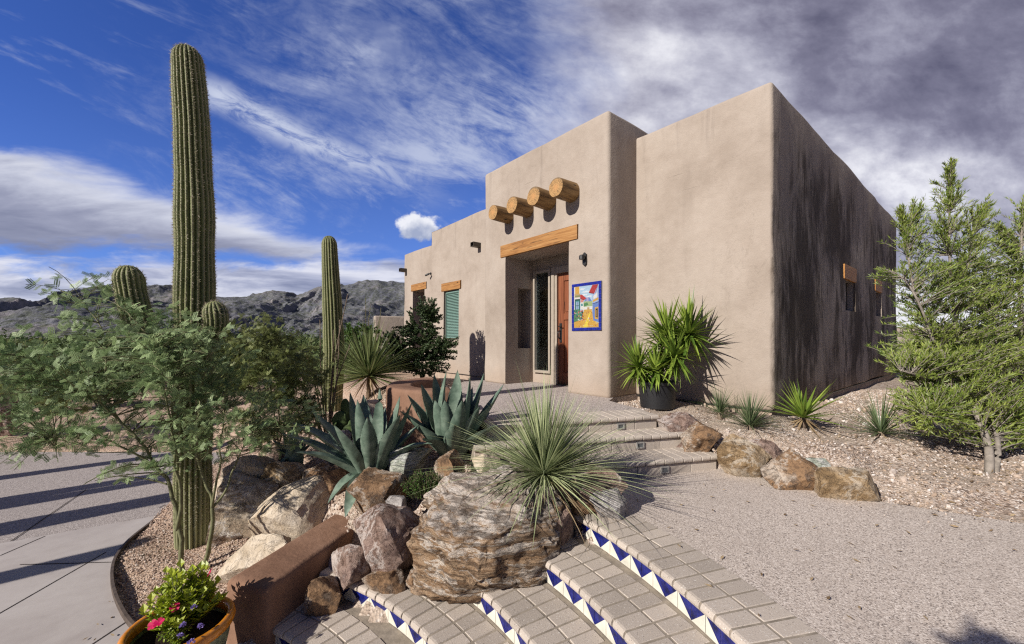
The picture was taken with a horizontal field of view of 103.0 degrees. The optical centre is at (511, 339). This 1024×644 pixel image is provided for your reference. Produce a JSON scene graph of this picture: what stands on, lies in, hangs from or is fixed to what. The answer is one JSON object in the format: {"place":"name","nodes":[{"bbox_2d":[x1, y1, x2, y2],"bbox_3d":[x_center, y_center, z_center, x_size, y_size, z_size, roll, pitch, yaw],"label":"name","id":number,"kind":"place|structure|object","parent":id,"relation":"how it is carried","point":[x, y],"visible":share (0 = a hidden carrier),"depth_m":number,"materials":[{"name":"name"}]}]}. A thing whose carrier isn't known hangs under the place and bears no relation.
{"place":"outdoors","nodes":[
{"label":"outdoors","id":0,"kind":"place"},
{"bbox_2d":[0,516,153,643],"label":"driveway","id":1,"kind":"structure","parent":0,"point":[76,606],"depth_m":3.38,"materials":[{"name":"concrete"}]},
{"bbox_2d":[0,490,163,643],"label":"driveway joints","id":2,"kind":"object","parent":1,"relation":"on","point":[59,563],"visible":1,"depth_m":3.74,"materials":[{"name":"grey concrete"}]},
{"bbox_2d":[117,595,235,643],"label":"flower pot","id":3,"kind":"object","parent":1,"relation":"on","point":[216,620],"visible":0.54,"depth_m":2.36,"materials":[{"name":"orange ceramic"}]},
{"bbox_2d":[156,604,203,643],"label":"flowering plant","id":4,"kind":"object","parent":3,"relation":"on","point":[175,636],"visible":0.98,"depth_m":2.25,"materials":[{"name":"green plant"}]},
{"bbox_2d":[138,559,228,633],"bbox_3d":[-1.956,1.515,2.411,0.398,0.394,0.405,0,0,23],"label":"flowering plant","id":5,"kind":"object","parent":3,"relation":"on","point":[177,599],"visible":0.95,"depth_m":2.37,"materials":[{"name":"green plant"}]},
{"bbox_2d":[0,452,225,542],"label":"driveway","id":6,"kind":"structure","parent":0,"point":[32,492],"depth_m":5.43,"materials":[{"name":"grey concrete"}]},
{"bbox_2d":[0,300,403,339],"bbox_3d":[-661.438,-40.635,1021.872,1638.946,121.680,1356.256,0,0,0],"label":"foothills","id":7,"kind":"structure","parent":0,"point":[35,316],"depth_m":823.89,"materials":[{"name":"grey stone"}]},
{"bbox_2d":[0,280,404,316],"bbox_3d":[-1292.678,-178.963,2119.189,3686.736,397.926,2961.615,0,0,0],"label":"mountains","id":8,"kind":"structure","parent":0,"point":[388,297],"depth_m":1991.93,"materials":[{"name":"grey stone"}]},
{"bbox_2d":[0,364,1023,643],"bbox_3d":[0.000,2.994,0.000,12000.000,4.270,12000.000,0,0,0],"label":"ground","id":9,"kind":"structure","parent":0,"point":[1014,504],"depth_m":4.03,"materials":[{"name":"beige gravel"}]},
{"bbox_2d":[0,374,35,435],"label":"boulder","id":10,"kind":"object","parent":9,"relation":"on","point":[5,432],"visible":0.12,"depth_m":8.15,"materials":[{"name":"stone"}]},
{"bbox_2d":[28,374,89,414],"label":"desert shrub","id":11,"kind":"object","parent":9,"relation":"on","point":[49,395],"visible":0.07,"depth_m":10.93,"materials":[{"name":"green plant"}]},
{"bbox_2d":[0,336,127,445],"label":"feather bush","id":12,"kind":"object","parent":9,"relation":"on","point":[85,408],"visible":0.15,"depth_m":7.83,"materials":[{"name":"green plant"}]},
{"bbox_2d":[34,352,103,377],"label":"desert shrub","id":13,"kind":"object","parent":9,"relation":"on","point":[82,363],"visible":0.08,"depth_m":14.64,"materials":[{"name":"green plant"}]},
{"bbox_2d":[46,335,114,353],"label":"desert shrub","id":14,"kind":"object","parent":9,"relation":"on","point":[73,340],"visible":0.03,"depth_m":19.96,"materials":[{"name":"green plant"}]},
{"bbox_2d":[60,367,140,407],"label":"desert shrub","id":15,"kind":"object","parent":9,"relation":"on","point":[107,379],"visible":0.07,"depth_m":11.47,"materials":[{"name":"green plant"}]},
{"bbox_2d":[86,329,127,340],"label":"desert shrub","id":16,"kind":"object","parent":9,"relation":"on","point":[105,334],"visible":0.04,"depth_m":26.55,"materials":[{"name":"green plant"}]},
{"bbox_2d":[82,356,155,380],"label":"desert shrub","id":17,"kind":"object","parent":9,"relation":"on","point":[128,368],"visible":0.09,"depth_m":15.93,"materials":[{"name":"green plant"}]},
{"bbox_2d":[110,512,161,626],"bbox_3d":[-3.928,2.062,4.853,0.708,0.095,5.641,0,0,-31],"label":"garden edging","id":18,"kind":"object","parent":9,"relation":"on","point":[127,619],"visible":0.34,"depth_m":3.42,"materials":[{"name":"metal"}]},
{"bbox_2d":[118,362,170,394],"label":"desert shrub","id":19,"kind":"object","parent":9,"relation":"on","point":[132,369],"visible":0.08,"depth_m":13.02,"materials":[{"name":"green plant"}]},
{"bbox_2d":[0,267,326,570],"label":"mesquite tree","id":20,"kind":"object","parent":9,"relation":"on","point":[164,364],"visible":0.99,"depth_m":3.37,"materials":[{"name":"green plant"}]},
{"bbox_2d":[110,42,230,549],"bbox_3d":[-3.253,-0.451,4.022,1.138,5.082,0.574,0,0,0],"label":"saguaro","id":21,"kind":"object","parent":9,"relation":"on","point":[194,285],"visible":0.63,"depth_m":3.98,"materials":[{"name":"green plant"}]},
{"bbox_2d":[0,331,373,379],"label":"scrub","id":22,"kind":"object","parent":9,"relation":"on","point":[58,343],"visible":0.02,"depth_m":19.09,"materials":[{"name":"green plant"}]},
{"bbox_2d":[213,381,252,404],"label":"desert shrub","id":23,"kind":"object","parent":9,"relation":"on","point":[224,392],"visible":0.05,"depth_m":11.98,"materials":[{"name":"green plant"}]},
{"bbox_2d":[206,471,278,547],"bbox_3d":[-2.747,1.777,4.263,0.670,0.777,0.768,0,0,-20],"label":"boulder","id":24,"kind":"object","parent":9,"relation":"on","point":[245,496],"visible":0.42,"depth_m":4.04,"materials":[{"name":"beige stone"}]},
{"bbox_2d":[217,347,275,373],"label":"desert shrub","id":25,"kind":"object","parent":9,"relation":"on","point":[261,360],"visible":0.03,"depth_m":15.26,"materials":[{"name":"green plant"}]},
{"bbox_2d":[114,386,383,621],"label":"pink gravel","id":26,"kind":"structure","parent":9,"relation":"on","point":[186,557],"depth_m":3.82,"materials":[{"name":"pink gravel"}]},
{"bbox_2d":[212,455,275,498],"bbox_3d":[-2.941,1.604,4.553,0.673,0.700,0.520,0,0,0],"label":"boulder","id":27,"kind":"object","parent":26,"relation":"on","point":[254,465],"visible":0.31,"depth_m":4.38,"materials":[{"name":"stone"}]},
{"bbox_2d":[267,442,283,460],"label":"boulder","id":28,"kind":"object","parent":26,"relation":"on","point":[274,456],"visible":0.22,"depth_m":4.75,"materials":[{"name":"stone"}]},
{"bbox_2d":[259,461,306,488],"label":"boulder","id":29,"kind":"object","parent":26,"relation":"on","point":[282,474],"visible":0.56,"depth_m":4.36,"materials":[{"name":"brown stone"}]},
{"bbox_2d":[273,425,309,462],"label":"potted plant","id":30,"kind":"object","parent":26,"relation":"on","point":[291,456],"visible":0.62,"depth_m":4.50,"materials":[{"name":"green plant"}]},
{"bbox_2d":[303,463,330,477],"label":"boulder","id":31,"kind":"object","parent":26,"relation":"on","point":[319,469],"visible":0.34,"depth_m":4.29,"materials":[{"name":"brown stone"}]},
{"bbox_2d":[329,430,351,466],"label":"boulder","id":32,"kind":"object","parent":26,"relation":"on","point":[347,433],"visible":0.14,"depth_m":4.72,"materials":[{"name":"brown stone"}]},
{"bbox_2d":[213,533,290,582],"bbox_3d":[-2.138,1.857,3.444,0.607,0.450,0.480,0,0,0],"label":"boulder","id":33,"kind":"object","parent":9,"relation":"on","point":[252,550],"visible":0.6,"depth_m":3.33,"materials":[{"name":"beige stone"}]},
{"bbox_2d":[213,313,343,446],"bbox_3d":[-3.155,0.722,5.134,1.880,2.176,1.279,0,0,0],"label":"feather bush","id":34,"kind":"object","parent":9,"relation":"on","point":[260,368],"visible":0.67,"depth_m":5.03,"materials":[{"name":"green plant"}]},
{"bbox_2d":[249,359,320,388],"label":"desert shrub","id":35,"kind":"object","parent":9,"relation":"on","point":[280,374],"visible":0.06,"depth_m":13.04,"materials":[{"name":"green plant"}]},
{"bbox_2d":[227,514,353,643],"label":"bench wall","id":36,"kind":"structure","parent":9,"relation":"on","point":[266,595],"depth_m":2.83,"materials":[{"name":"brown paint"}]},
{"bbox_2d":[248,475,332,540],"bbox_3d":[-2.022,1.655,3.964,0.712,0.672,0.837,0,0,40],"label":"boulder","id":37,"kind":"object","parent":9,"relation":"on","point":[294,510],"visible":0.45,"depth_m":3.75,"materials":[{"name":"beige stone"}]},
{"bbox_2d":[270,326,318,358],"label":"desert shrub","id":38,"kind":"object","parent":9,"relation":"on","point":[301,341],"visible":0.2,"depth_m":18.92,"materials":[{"name":"green plant"}]},
{"bbox_2d":[270,342,322,383],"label":"desert shrub","id":39,"kind":"object","parent":9,"relation":"on","point":[310,352],"visible":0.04,"depth_m":15.76,"materials":[{"name":"green plant"}]},
{"bbox_2d":[289,329,322,355],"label":"desert shrub","id":40,"kind":"object","parent":9,"relation":"on","point":[312,338],"visible":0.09,"depth_m":24.72,"materials":[{"name":"green plant"}]},
{"bbox_2d":[303,575,341,616],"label":"boulder","id":41,"kind":"object","parent":9,"relation":"on","point":[323,595],"visible":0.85,"depth_m":2.82,"materials":[{"name":"brown stone"}]},
{"bbox_2d":[299,294,349,444],"bbox_3d":[-2.601,0.428,5.765,0.607,2.206,0.663,0,0,39],"label":"ocotillo","id":42,"kind":"object","parent":9,"relation":"on","point":[330,409],"visible":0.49,"depth_m":5.84,"materials":[{"name":"plant"}]},
{"bbox_2d":[321,236,344,411],"bbox_3d":[-3.423,-0.290,7.781,0.452,3.396,0.424,0,0,0],"label":"saguaro","id":43,"kind":"object","parent":9,"relation":"on","point":[332,310],"visible":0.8,"depth_m":7.65,"materials":[{"name":"green plant"}]},
{"bbox_2d":[309,344,356,376],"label":"desert shrub","id":44,"kind":"object","parent":9,"relation":"on","point":[322,361],"visible":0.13,"depth_m":12.86,"materials":[{"name":"green plant"}]},
{"bbox_2d":[297,317,418,400],"bbox_3d":[-2.696,0.447,7.494,2.254,1.810,2.136,0,0,0],"label":"soft yucca","id":45,"kind":"object","parent":9,"relation":"on","point":[370,363],"visible":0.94,"depth_m":7.29,"materials":[{"name":"green plant"}]},
{"bbox_2d":[343,321,386,380],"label":"green shrub","id":46,"kind":"object","parent":9,"relation":"on","point":[347,332],"visible":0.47,"depth_m":11.40,"materials":[{"name":"green plant"}]},
{"bbox_2d":[363,298,381,351],"bbox_3d":[-4.302,-0.029,12.471,0.612,2.541,0.308,0,0,0],"label":"ocotillo","id":47,"kind":"object","parent":9,"relation":"on","point":[369,316],"visible":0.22,"depth_m":12.48,"materials":[{"name":"plant"}]},
{"bbox_2d":[362,568,405,593],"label":"boulder","id":48,"kind":"object","parent":9,"relation":"on","point":[389,582],"visible":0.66,"depth_m":2.83,"materials":[{"name":"brown stone"}]},
{"bbox_2d":[353,503,419,571],"bbox_3d":[-0.898,1.568,3.130,0.531,0.664,0.499,0,0,-43],"label":"boulder","id":49,"kind":"object","parent":9,"relation":"on","point":[383,530],"visible":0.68,"depth_m":2.92,"materials":[{"name":"stone"}]},
{"bbox_2d":[386,495,406,505],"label":"boulder","id":50,"kind":"object","parent":49,"relation":"on","point":[397,500],"visible":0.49,"depth_m":3.18,"materials":[{"name":"white stone"}]},
{"bbox_2d":[374,316,403,374],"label":"garden wall","id":51,"kind":"structure","parent":9,"relation":"on","point":[391,321],"depth_m":13.72,"materials":[{"name":"paint"}]},
{"bbox_2d":[375,295,459,377],"bbox_3d":[-1.978,-0.008,8.533,1.807,1.855,1.265,0,0,0],"label":"jojoba shrub","id":52,"kind":"object","parent":9,"relation":"on","point":[432,347],"visible":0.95,"depth_m":8.42,"materials":[{"name":"green plant"}]},
{"bbox_2d":[386,377,449,448],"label":"planter wall","id":53,"kind":"structure","parent":9,"relation":"on","point":[401,389],"depth_m":4.75,"materials":[{"name":"brown paint"}]},
{"bbox_2d":[323,383,580,531],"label":"tan gravel","id":54,"kind":"structure","parent":9,"relation":"on","point":[413,504],"depth_m":3.81,"materials":[{"name":"beige gravel"}]},
{"bbox_2d":[321,465,349,495],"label":"boulder","id":55,"kind":"object","parent":54,"relation":"on","point":[332,476],"visible":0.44,"depth_m":3.90,"materials":[{"name":"brown stone"}]},
{"bbox_2d":[327,399,352,439],"bbox_3d":[-1.991,0.954,4.879,0.414,0.487,0.255,0,0,-25],"label":"prickly pear","id":56,"kind":"object","parent":54,"relation":"on","point":[341,420],"visible":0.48,"depth_m":4.88,"materials":[{"name":"green plant"}]},
{"bbox_2d":[282,388,431,516],"bbox_3d":[-1.477,0.951,3.771,1.519,0.970,0.982,0,0,0],"label":"agave","id":57,"kind":"object","parent":54,"relation":"on","point":[377,440],"visible":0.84,"depth_m":3.68,"materials":[{"name":"green plant"}]},
{"bbox_2d":[359,399,383,418],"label":"boulder","id":58,"kind":"object","parent":54,"relation":"on","point":[372,403],"visible":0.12,"depth_m":5.09,"materials":[{"name":"brown stone"}]},
{"bbox_2d":[346,467,406,513],"bbox_3d":[-1.167,1.372,3.540,0.507,0.490,0.483,0,0,0],"label":"boulder","id":59,"kind":"object","parent":54,"relation":"on","point":[368,488],"visible":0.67,"depth_m":3.35,"materials":[{"name":"brown stone"}]},
{"bbox_2d":[387,447,432,485],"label":"boulder","id":60,"kind":"object","parent":54,"relation":"on","point":[408,463],"visible":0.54,"depth_m":3.72,"materials":[{"name":"grey stone"}]},
{"bbox_2d":[401,469,439,499],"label":"cushion plant","id":61,"kind":"object","parent":54,"relation":"on","point":[418,486],"visible":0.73,"depth_m":3.41,"materials":[{"name":"green plant"}]},
{"bbox_2d":[434,449,464,482],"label":"boulder","id":62,"kind":"object","parent":54,"relation":"on","point":[449,461],"visible":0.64,"depth_m":3.51,"materials":[{"name":"brown stone"}]},
{"bbox_2d":[401,370,503,457],"bbox_3d":[-0.599,0.803,4.091,1.032,0.982,0.984,0,0,0],"label":"agave","id":63,"kind":"object","parent":54,"relation":"on","point":[440,413],"visible":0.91,"depth_m":3.98,"materials":[{"name":"green plant"}]},
{"bbox_2d":[406,465,563,603],"bbox_3d":[-0.143,1.438,2.939,1.185,0.992,0.839,0,0,0],"label":"boulder","id":64,"kind":"object","parent":9,"relation":"on","point":[458,556],"visible":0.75,"depth_m":2.70,"materials":[{"name":"beige stone"}]},
{"bbox_2d":[406,568,414,587],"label":"boulder","id":65,"kind":"object","parent":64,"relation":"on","point":[409,582],"visible":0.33,"depth_m":2.80,"materials":[{"name":"brown stone"}]},
{"bbox_2d":[470,451,500,472],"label":"boulder","id":66,"kind":"object","parent":9,"relation":"on","point":[486,455],"visible":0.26,"depth_m":3.67,"materials":[{"name":"beige stone"}]},
{"bbox_2d":[450,380,641,417],"bbox_3d":[0.230,0.954,6.615,3.506,0.200,4.265,0,0,-32],"label":"landing","id":67,"kind":"object","parent":9,"relation":"on","point":[490,390],"visible":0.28,"depth_m":5.92,"materials":[{"name":"beige concrete"}]},
{"bbox_2d":[273,512,831,643],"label":"curved steps","id":68,"kind":"structure","parent":9,"relation":"on","point":[645,582],"depth_m":2.43,"materials":[{"name":"tile"}]},
{"bbox_2d":[329,544,371,592],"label":"boulder","id":69,"kind":"object","parent":68,"relation":"on","point":[349,565],"visible":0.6,"depth_m":2.98,"materials":[{"name":"stone"}]},
{"bbox_2d":[416,363,689,550],"bbox_3d":[0.200,0.927,3.108,2.007,1.602,2.042,0,0,0],"label":"desert spoon plant","id":70,"kind":"object","parent":9,"relation":"on","point":[545,458],"visible":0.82,"depth_m":3.08,"materials":[{"name":"green plant"}]},
{"bbox_2d":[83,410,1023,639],"bbox_3d":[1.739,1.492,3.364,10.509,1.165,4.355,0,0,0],"label":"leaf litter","id":71,"kind":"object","parent":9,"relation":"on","point":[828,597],"visible":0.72,"depth_m":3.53,"materials":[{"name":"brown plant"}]},
{"bbox_2d":[555,501,573,545],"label":"boulder","id":72,"kind":"object","parent":9,"relation":"on","point":[566,521],"visible":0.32,"depth_m":2.88,"materials":[{"name":"stone"}]},
{"bbox_2d":[568,498,596,525],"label":"boulder","id":73,"kind":"object","parent":9,"relation":"on","point":[580,504],"visible":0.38,"depth_m":3.06,"materials":[{"name":"stone"}]},
{"bbox_2d":[575,460,627,506],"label":"boulder","id":74,"kind":"object","parent":9,"relation":"on","point":[617,480],"visible":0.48,"depth_m":3.12,"materials":[{"name":"stone"}]},
{"bbox_2d":[589,487,626,519],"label":"boulder","id":75,"kind":"object","parent":9,"relation":"on","point":[619,507],"visible":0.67,"depth_m":2.99,"materials":[{"name":"grey stone"}]},
{"bbox_2d":[399,82,897,415],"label":"adobe house","id":76,"kind":"structure","parent":9,"relation":"on","point":[760,217],"depth_m":6.22,"materials":[{"name":"paint"}]},
{"bbox_2d":[445,289,458,339],"bbox_3d":[-1.542,-0.650,10.728,0.075,1.296,0.746,0,0,-40],"label":"window","id":77,"kind":"structure","parent":76,"relation":"in","point":[451,297],"depth_m":10.77,"materials":[{"name":"teal glass"}]},
{"bbox_2d":[533,269,550,373],"bbox_3d":[0.625,-0.356,8.049,0.135,2.013,0.476,0,0,-40],"label":"sidelight window","id":78,"kind":"structure","parent":76,"relation":"in","point":[536,274],"depth_m":8.15,"materials":[{"name":"paint"}]},
{"bbox_2d":[558,272,568,384],"bbox_3d":[1.131,-0.208,7.390,0.154,2.075,0.814,0,0,-40],"label":"door","id":79,"kind":"structure","parent":76,"relation":"in","point":[563,279],"depth_m":7.62,"materials":[{"name":"red wood"}]},
{"bbox_2d":[579,252,586,265],"bbox_3d":[1.083,-1.245,6.263,0.110,0.210,0.092,0,0,-40],"label":"wall lamp","id":80,"kind":"object","parent":76,"relation":"attached to","point":[583,257],"visible":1,"depth_m":6.26,"materials":[{"name":"black metal"}]},
{"bbox_2d":[572,280,601,330],"bbox_3d":[1.142,-0.510,6.266,0.027,0.740,0.580,0,0,-40],"label":"tile mural","id":81,"kind":"object","parent":76,"relation":"attached to","point":[587,306],"visible":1,"depth_m":6.24,"materials":[{"name":"multicoloured tile"}]},
{"bbox_2d":[656,411,697,447],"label":"boulder","id":82,"kind":"object","parent":9,"relation":"on","point":[679,421],"visible":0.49,"depth_m":4.47,"materials":[{"name":"stone"}]},
{"bbox_2d":[680,421,722,451],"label":"boulder","id":83,"kind":"object","parent":9,"relation":"on","point":[697,436],"visible":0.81,"depth_m":4.18,"materials":[{"name":"brown stone"}]},
{"bbox_2d":[689,382,744,419],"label":"grass clump","id":84,"kind":"object","parent":9,"relation":"on","point":[720,403],"visible":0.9,"depth_m":4.98,"materials":[{"name":"green plant"}]},
{"bbox_2d":[717,434,772,477],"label":"boulder","id":85,"kind":"object","parent":9,"relation":"on","point":[738,456],"visible":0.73,"depth_m":3.86,"materials":[{"name":"beige stone"}]},
{"bbox_2d":[714,391,798,433],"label":"grass clump","id":86,"kind":"object","parent":9,"relation":"on","point":[750,418],"visible":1,"depth_m":4.52,"materials":[{"name":"green plant"}]},
{"bbox_2d":[760,448,817,490],"bbox_3d":[2.500,1.205,3.658,0.490,0.409,0.352,0,0,0],"label":"boulder","id":87,"kind":"object","parent":9,"relation":"on","point":[790,469],"visible":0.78,"depth_m":3.60,"materials":[{"name":"brown stone"}]},
{"bbox_2d":[764,379,851,438],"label":"green yucca","id":88,"kind":"object","parent":9,"relation":"on","point":[802,408],"visible":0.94,"depth_m":4.58,"materials":[{"name":"green plant"}]},
{"bbox_2d":[618,389,1023,522],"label":"white gravel","id":89,"kind":"structure","parent":9,"relation":"on","point":[943,498],"depth_m":4.07,"materials":[{"name":"beige gravel"}]},
{"bbox_2d":[638,380,678,409],"bbox_3d":[1.918,0.716,5.365,0.516,0.352,0.516,0,0,0],"label":"nursery pot","id":90,"kind":"object","parent":89,"relation":"on","point":[663,397],"visible":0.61,"depth_m":5.17,"materials":[{"name":"black plastic"}]},
{"bbox_2d":[610,284,732,392],"bbox_3d":[2.039,0.012,5.412,1.623,1.518,1.208,0,0,0],"label":"potted yucca","id":91,"kind":"object","parent":90,"relation":"in","point":[674,340],"visible":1,"depth_m":5.25,"materials":[{"name":"green plant"}]},
{"bbox_2d":[749,439,782,458],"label":"boulder","id":92,"kind":"object","parent":89,"relation":"on","point":[771,448],"visible":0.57,"depth_m":4.09,"materials":[{"name":"stone"}]},
{"bbox_2d":[806,457,830,466],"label":"boulder","id":93,"kind":"object","parent":89,"relation":"on","point":[821,462],"visible":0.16,"depth_m":3.73,"materials":[{"name":"grey stone"}]},
{"bbox_2d":[824,383,935,441],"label":"red yucca plant","id":94,"kind":"object","parent":89,"relation":"on","point":[882,426],"visible":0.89,"depth_m":4.33,"materials":[{"name":"green plant"}]},
{"bbox_2d":[814,466,881,501],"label":"boulder","id":95,"kind":"object","parent":9,"relation":"on","point":[846,483],"visible":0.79,"depth_m":3.32,"materials":[{"name":"brown stone"}]},
{"bbox_2d":[892,338,953,381],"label":"desert shrub","id":96,"kind":"object","parent":9,"relation":"on","point":[903,350],"depth_m":9.97,"materials":[{"name":"green plant"}]},
{"bbox_2d":[865,157,1023,473],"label":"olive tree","id":97,"kind":"object","parent":9,"relation":"on","point":[956,360],"visible":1,"depth_m":4.03,"materials":[{"name":"green plant"}]},
{"bbox_2d":[897,327,1019,372],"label":"boundary wall","id":98,"kind":"structure","parent":9,"relation":"on","point":[899,338],"depth_m":15.85,"materials":[{"name":"paint"}]},
{"bbox_2d":[944,336,1020,392],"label":"desert shrub","id":99,"kind":"object","parent":9,"relation":"on","point":[1008,370],"visible":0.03,"depth_m":7.94,"materials":[{"name":"green plant"}]},
{"bbox_2d":[944,194,1023,434],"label":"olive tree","id":100,"kind":"object","parent":9,"relation":"on","point":[1008,295],"visible":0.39,"depth_m":4.26,"materials":[{"name":"green plant"}]},
{"bbox_2d":[0,0,1023,326],"label":"sky","id":101,"kind":"structure","parent":0,"point":[375,127],"materials":[{"name":"blue"}]},
{"bbox_2d":[622,468,1023,643],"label":"terrace","id":102,"kind":"structure","parent":0,"point":[896,604],"depth_m":2.48,"materials":[{"name":"beige gravel"}]},
{"bbox_2d":[836,498,1016,523],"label":"spilled gravel","id":103,"kind":"structure","parent":102,"relation":"on","point":[932,506],"depth_m":3.15,"materials":[{"name":"beige gravel"}]},
{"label":"paving footing","id":104,"kind":"structure","parent":0,"visible":0},
{"bbox_2d":[469,409,716,483],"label":"entry steps","id":105,"kind":"structure","parent":104,"relation":"on","point":[657,444],"depth_m":4.18,"materials":[{"name":"tile"}]}
]}

